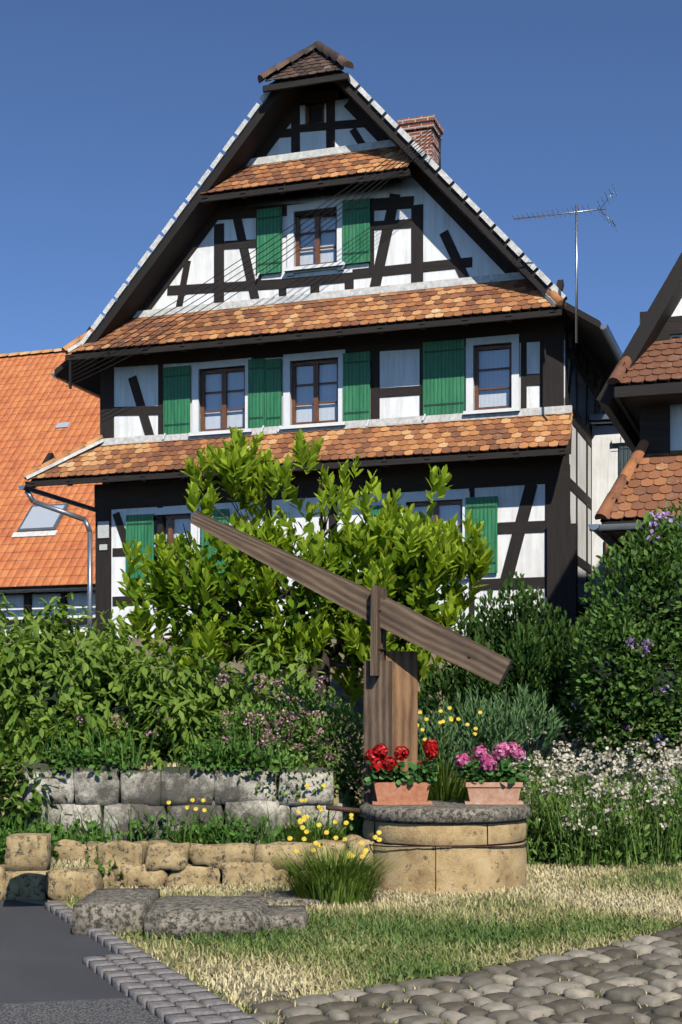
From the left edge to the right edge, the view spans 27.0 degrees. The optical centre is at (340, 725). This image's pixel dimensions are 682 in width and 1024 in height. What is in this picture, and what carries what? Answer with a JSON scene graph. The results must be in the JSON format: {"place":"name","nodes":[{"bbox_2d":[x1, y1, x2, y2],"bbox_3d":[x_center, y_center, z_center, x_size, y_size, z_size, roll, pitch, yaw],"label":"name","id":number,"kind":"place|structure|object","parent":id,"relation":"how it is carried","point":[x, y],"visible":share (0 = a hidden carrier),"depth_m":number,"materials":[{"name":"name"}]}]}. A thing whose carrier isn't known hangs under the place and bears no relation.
{"place":"outdoors","nodes":[
{"label":"outdoors","id":0,"kind":"place"},
{"bbox_2d":[0,899,164,1023],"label":"road asphalt","id":1,"kind":"structure","parent":0,"point":[47,976],"depth_m":8.00,"materials":[{"name":"grey asphalt"}]},
{"bbox_2d":[154,107,508,563],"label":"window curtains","id":2,"kind":"object","parent":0,"point":[498,358],"depth_m":26.36,"materials":[{"name":"white fabric"}]},
{"bbox_2d":[0,637,681,1010],"bbox_3d":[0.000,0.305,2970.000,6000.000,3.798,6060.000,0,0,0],"label":"foliage","id":3,"kind":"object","parent":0,"point":[358,705],"depth_m":13.11,"materials":[{"name":"green plant"}]},
{"bbox_2d":[0,590,94,636],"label":"windows","id":4,"kind":"structure","parent":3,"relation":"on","point":[17,599],"depth_m":35.96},
{"bbox_2d":[0,591,94,635],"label":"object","id":5,"kind":"object","parent":4,"relation":"attached to","point":[27,600],"visible":0.09,"depth_m":35.99,"materials":[{"name":"white paint"}]},
{"bbox_2d":[0,352,101,589],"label":"neighbour roof","id":6,"kind":"structure","parent":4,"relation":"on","point":[38,402],"depth_m":39.80,"materials":[{"name":"orange tile"}]},
{"bbox_2d":[0,348,61,357],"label":"ridge tiles","id":7,"kind":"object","parent":6,"relation":"on","point":[37,352],"depth_m":44.21,"materials":[{"name":"tile"}]},
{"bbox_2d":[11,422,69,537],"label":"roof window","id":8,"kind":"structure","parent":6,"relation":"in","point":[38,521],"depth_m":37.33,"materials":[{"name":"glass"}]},
{"bbox_2d":[0,587,94,592],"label":"gutter","id":9,"kind":"object","parent":6,"relation":"attached to","point":[45,590],"depth_m":35.28,"materials":[{"name":"grey metal"}]},
{"bbox_2d":[45,902,262,1023],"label":"kerb pavers","id":10,"kind":"object","parent":3,"relation":"on","point":[158,989],"visible":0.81,"depth_m":7.62,"materials":[{"name":"grey stone"}]},
{"bbox_2d":[0,592,335,833],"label":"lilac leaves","id":11,"kind":"object","parent":3,"relation":"on","point":[132,680],"visible":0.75,"depth_m":13.54,"materials":[{"name":"green plant"}]},
{"bbox_2d":[0,712,363,888],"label":"bed plants","id":12,"kind":"object","parent":3,"relation":"on","point":[96,755],"visible":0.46,"depth_m":12.46,"materials":[{"name":"green plant"}]},
{"bbox_2d":[23,759,347,845],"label":"garden wall","id":13,"kind":"structure","parent":3,"relation":"on","point":[147,790],"depth_m":12.56,"materials":[{"name":"grey stone"}]},
{"bbox_2d":[0,833,374,900],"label":"stone wall","id":14,"kind":"structure","parent":3,"relation":"on","point":[33,875],"depth_m":11.56,"materials":[{"name":"beige stone"}]},
{"bbox_2d":[72,888,326,939],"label":"stone slabs","id":15,"kind":"structure","parent":3,"relation":"on","point":[130,909],"depth_m":9.39,"materials":[{"name":"grey stone"}]},
{"bbox_2d":[173,684,364,826],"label":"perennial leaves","id":16,"kind":"object","parent":3,"relation":"on","point":[331,729],"visible":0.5,"depth_m":12.99,"materials":[{"name":"green plant"}]},
{"bbox_2d":[76,673,363,796],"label":"pink flowers","id":17,"kind":"object","parent":16,"relation":"attached to","point":[266,722],"visible":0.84,"depth_m":12.86,"materials":[{"name":"plant"}]},
{"bbox_2d":[115,426,496,706],"bbox_3d":[-0.433,-1.895,17.509,4.692,3.655,2.606,0,0,0],"label":"magnolia tree","id":18,"kind":"object","parent":3,"relation":"on","point":[417,552],"depth_m":17.14,"materials":[{"name":"green plant"}]},
{"bbox_2d":[0,576,681,754],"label":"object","id":19,"kind":"object","parent":3,"relation":"on","point":[52,700],"visible":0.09,"depth_m":14.70,"materials":[{"name":"plant"}]},
{"bbox_2d":[2,742,681,1023],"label":"lawn grass","id":20,"kind":"structure","parent":3,"relation":"on","point":[493,940],"depth_m":9.27,"materials":[{"name":"plant"}]},
{"bbox_2d":[102,98,605,637],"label":"house walls","id":21,"kind":"structure","parent":3,"relation":"on","point":[398,368],"depth_m":26.06,"materials":[{"name":"white paint"}]},
{"bbox_2d":[25,68,571,487],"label":"roof fascia","id":22,"kind":"structure","parent":21,"relation":"attached to","point":[338,180],"depth_m":25.41,"materials":[{"name":"brown wood"}]},
{"bbox_2d":[66,126,440,388],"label":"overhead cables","id":23,"kind":"object","parent":22,"relation":"attached to","point":[438,149],"visible":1,"depth_m":25.59,"materials":[{"name":"black plastic"}]},
{"bbox_2d":[22,146,572,478],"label":"pent roof tiles","id":24,"kind":"object","parent":22,"relation":"on","point":[544,430],"visible":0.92,"depth_m":25.65,"materials":[{"name":"orange tile"}]},
{"bbox_2d":[26,140,571,480],"bbox_3d":[-1.044,-7.643,25.987,10.430,5.874,0.952,0,0,18],"label":"roof mortar","id":25,"kind":"object","parent":22,"relation":"attached to","point":[366,291],"visible":0.63,"depth_m":26.02,"materials":[{"name":"white concrete"}]},
{"bbox_2d":[81,73,567,344],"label":"verge strips","id":26,"kind":"object","parent":22,"relation":"attached to","point":[511,244],"visible":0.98,"depth_m":25.28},
{"bbox_2d":[18,324,622,637],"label":"zinc gutters","id":27,"kind":"object","parent":21,"relation":"attached to","point":[611,341],"visible":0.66,"depth_m":27.51,"materials":[{"name":"silver metal"}]},
{"bbox_2d":[139,198,520,584],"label":"window surrounds","id":28,"kind":"object","parent":21,"relation":"attached to","point":[471,343],"visible":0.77,"depth_m":26.14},
{"bbox_2d":[154,102,511,560],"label":"window frames","id":29,"kind":"structure","parent":21,"relation":"attached to","point":[315,403],"depth_m":26.29,"materials":[{"name":"wood"}]},
{"bbox_2d":[126,198,497,582],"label":"shutters","id":30,"kind":"object","parent":29,"relation":"attached to","point":[443,377],"visible":0.79,"depth_m":25.95,"materials":[{"name":"green wood"}]},
{"bbox_2d":[127,206,495,582],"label":"shutter hinges","id":31,"kind":"object","parent":30,"relation":"attached to","point":[368,421],"visible":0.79,"depth_m":25.94,"materials":[{"name":"white paint"}]},
{"bbox_2d":[94,90,577,637],"bbox_3d":[-0.345,-6.566,26.184,9.366,10.296,0.228,0,0,19],"label":"timber framing","id":32,"kind":"object","parent":21,"relation":"attached to","point":[558,582],"visible":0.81,"depth_m":25.82,"materials":[{"name":"black wood"}]},
{"bbox_2d":[98,521,108,549],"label":"house plaques","id":33,"kind":"object","parent":32,"relation":"attached to","point":[103,529],"visible":1,"depth_m":27.55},
{"bbox_2d":[54,80,617,394],"bbox_3d":[1.658,-9.502,32.240,10.385,5.616,14.020,0,0,18],"label":"bargeboard","id":34,"kind":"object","parent":21,"relation":"on","point":[251,140],"depth_m":26.26,"materials":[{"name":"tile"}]},
{"bbox_2d":[258,41,353,83],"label":"half hip tiles","id":35,"kind":"object","parent":34,"relation":"on","point":[318,57],"visible":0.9,"depth_m":25.60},
{"bbox_2d":[397,114,443,164],"bbox_3d":[1.569,-11.118,27.957,0.740,1.384,0.740,0,0,18],"label":"chimney","id":36,"kind":"object","parent":34,"relation":"on","point":[413,128],"visible":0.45,"depth_m":27.64,"materials":[{"name":"brick"}]},
{"bbox_2d":[512,184,616,342],"bbox_3d":[3.691,-7.541,23.515,1.698,2.454,0.560,0,0,18],"label":"tv antenna","id":37,"kind":"object","parent":34,"relation":"attached to","point":[576,212],"visible":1,"depth_m":23.44,"materials":[{"name":"silver metal"}]},
{"bbox_2d":[564,314,606,621],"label":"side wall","id":38,"kind":"structure","parent":21,"relation":"attached to","point":[581,427],"depth_m":26.41,"materials":[{"name":"white paint"}]},
{"bbox_2d":[164,718,571,906],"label":"grassy plants","id":39,"kind":"object","parent":3,"relation":"on","point":[342,881],"visible":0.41,"depth_m":10.78,"materials":[{"name":"green plant"}]},
{"bbox_2d":[167,706,481,858],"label":"yellow flowers","id":40,"kind":"object","parent":39,"relation":"on","point":[326,832],"visible":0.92,"depth_m":11.94,"materials":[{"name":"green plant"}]},
{"bbox_2d":[179,923,615,996],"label":"loose pebbles","id":41,"kind":"object","parent":3,"relation":"on","point":[284,991],"visible":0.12,"depth_m":7.66,"materials":[{"name":"stone"}]},
{"bbox_2d":[363,819,526,894],"bbox_3d":[0.864,1.221,11.874,1.364,0.880,1.373,0,0,0],"label":"stone well","id":42,"kind":"object","parent":3,"relation":"on","point":[432,870],"visible":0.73,"depth_m":11.27,"materials":[{"name":"beige stone"}]},
{"bbox_2d":[189,511,512,803],"bbox_3d":[0.050,-0.598,12.068,2.801,2.538,0.390,0,0,14],"label":"well sweep","id":43,"kind":"object","parent":42,"relation":"on","point":[419,630],"visible":0.93,"depth_m":11.94,"materials":[{"name":"brown wood"}]},
{"bbox_2d":[386,651,417,776],"bbox_3d":[0.516,0.021,12.200,0.270,1.301,0.215,0,0,0],"label":"wooden post","id":44,"kind":"object","parent":43,"relation":"attached to","point":[405,698],"visible":0.5,"depth_m":12.09,"materials":[{"name":"brown wood"}]},
{"bbox_2d":[378,608,470,656],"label":"bolts","id":45,"kind":"object","parent":43,"relation":"attached to","point":[384,649],"visible":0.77,"depth_m":11.89,"materials":[{"name":"black metal"}]},
{"bbox_2d":[326,805,527,846],"bbox_3d":[0.716,0.818,11.870,1.684,0.322,1.386,0,0,0],"label":"well ironwork","id":46,"kind":"object","parent":42,"relation":"attached to","point":[343,809],"visible":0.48,"depth_m":11.54,"materials":[{"name":"black metal"}]},
{"bbox_2d":[360,800,530,823],"bbox_3d":[0.865,0.716,11.869,1.421,0.121,1.418,0,0,0],"label":"well rim","id":47,"kind":"object","parent":42,"relation":"on","point":[448,812],"visible":0.81,"depth_m":11.29,"materials":[{"name":"grey stone"}]},
{"bbox_2d":[372,781,523,804],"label":"flower boxes","id":48,"kind":"object","parent":42,"relation":"on","point":[484,793],"visible":0.98,"depth_m":11.79,"materials":[{"name":"ceramic"}]},
{"bbox_2d":[364,739,530,786],"bbox_3d":[0.892,0.314,11.884,1.399,0.408,0.347,0,0,0],"label":"geranium","id":49,"kind":"object","parent":48,"relation":"on","point":[477,775],"depth_m":11.83,"materials":[{"name":"plant"}]},
{"bbox_2d":[455,741,525,771],"bbox_3d":[1.245,0.266,11.873,0.599,0.262,0.291,0,0,0],"label":"pink geranium","id":50,"kind":"object","parent":49,"relation":"attached to","point":[489,761],"visible":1,"depth_m":11.85,"materials":[{"name":"pink plant"}]},
{"bbox_2d":[242,955,681,1023],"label":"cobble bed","id":51,"kind":"object","parent":3,"relation":"on","point":[643,1009],"depth_m":7.24,"materials":[{"name":"grey stone"}]},
{"bbox_2d":[248,928,681,1023],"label":"cobbles","id":52,"kind":"object","parent":51,"relation":"on","point":[502,1003],"visible":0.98,"depth_m":7.40,"materials":[{"name":"stone"}]},
{"bbox_2d":[418,680,565,776],"bbox_3d":[1.410,0.078,13.892,2.026,1.066,1.107,0,0,-37],"label":"narrow leaf shrub","id":53,"kind":"object","parent":3,"relation":"on","point":[496,724],"visible":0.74,"depth_m":13.71,"materials":[{"name":"green plant"}]},
{"bbox_2d":[418,571,600,743],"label":"laurel hedge leaves","id":54,"kind":"object","parent":3,"relation":"on","point":[524,630],"visible":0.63,"depth_m":16.30,"materials":[{"name":"green plant"}]},
{"bbox_2d":[493,736,681,869],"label":"stems","id":55,"kind":"object","parent":3,"relation":"on","point":[540,847],"depth_m":12.97,"materials":[{"name":"green plant"}]},
{"bbox_2d":[485,723,681,834],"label":"flowers","id":56,"kind":"object","parent":55,"relation":"on","point":[601,760],"visible":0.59,"depth_m":13.42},
{"bbox_2d":[592,423,620,635],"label":"link building walls","id":57,"kind":"structure","parent":3,"relation":"on","point":[605,463],"depth_m":27.53,"materials":[{"name":"white paint"}]},
{"bbox_2d":[556,501,681,770],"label":"hibiscus","id":58,"kind":"object","parent":3,"relation":"on","point":[629,703],"depth_m":14.61,"materials":[{"name":"green plant"}]},
{"bbox_2d":[670,299,681,663],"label":"neighbour walls","id":59,"kind":"structure","parent":3,"relation":"on","point":[675,426],"depth_m":19.36,"materials":[{"name":"white paint"}]},
{"bbox_2d":[588,521,681,569],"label":"roof gutter","id":60,"kind":"object","parent":59,"relation":"attached to","point":[597,529],"visible":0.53,"depth_m":18.62,"materials":[{"name":"metal"}]},
{"bbox_2d":[596,252,681,452],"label":"bargeboard","id":61,"kind":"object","parent":59,"relation":"on","point":[663,306],"depth_m":19.01,"materials":[{"name":"brown wood"}]},
{"bbox_2d":[595,337,681,521],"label":"neighbour tiles","id":62,"kind":"object","parent":61,"relation":"on","point":[644,483],"visible":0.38,"depth_m":18.94,"materials":[{"name":"orange tile"}]},
{"bbox_2d":[601,374,681,557],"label":"roof eaves","id":63,"kind":"object","parent":59,"relation":"attached to","point":[631,398],"visible":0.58,"depth_m":18.83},
{"bbox_2d":[640,311,681,668],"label":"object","id":64,"kind":"object","parent":59,"relation":"attached to","point":[655,426],"visible":0.05,"depth_m":19.36,"materials":[{"name":"black wood"}]},
{"bbox_2d":[0,0,681,353],"label":"sky","id":65,"kind":"structure","parent":0,"point":[112,112],"materials":[{"name":"blue"}]},
{"bbox_2d":[589,414,638,629],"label":"background building","id":66,"kind":"structure","parent":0,"point":[625,452],"depth_m":27.36,"materials":[{"name":"white paint"}]}
]}

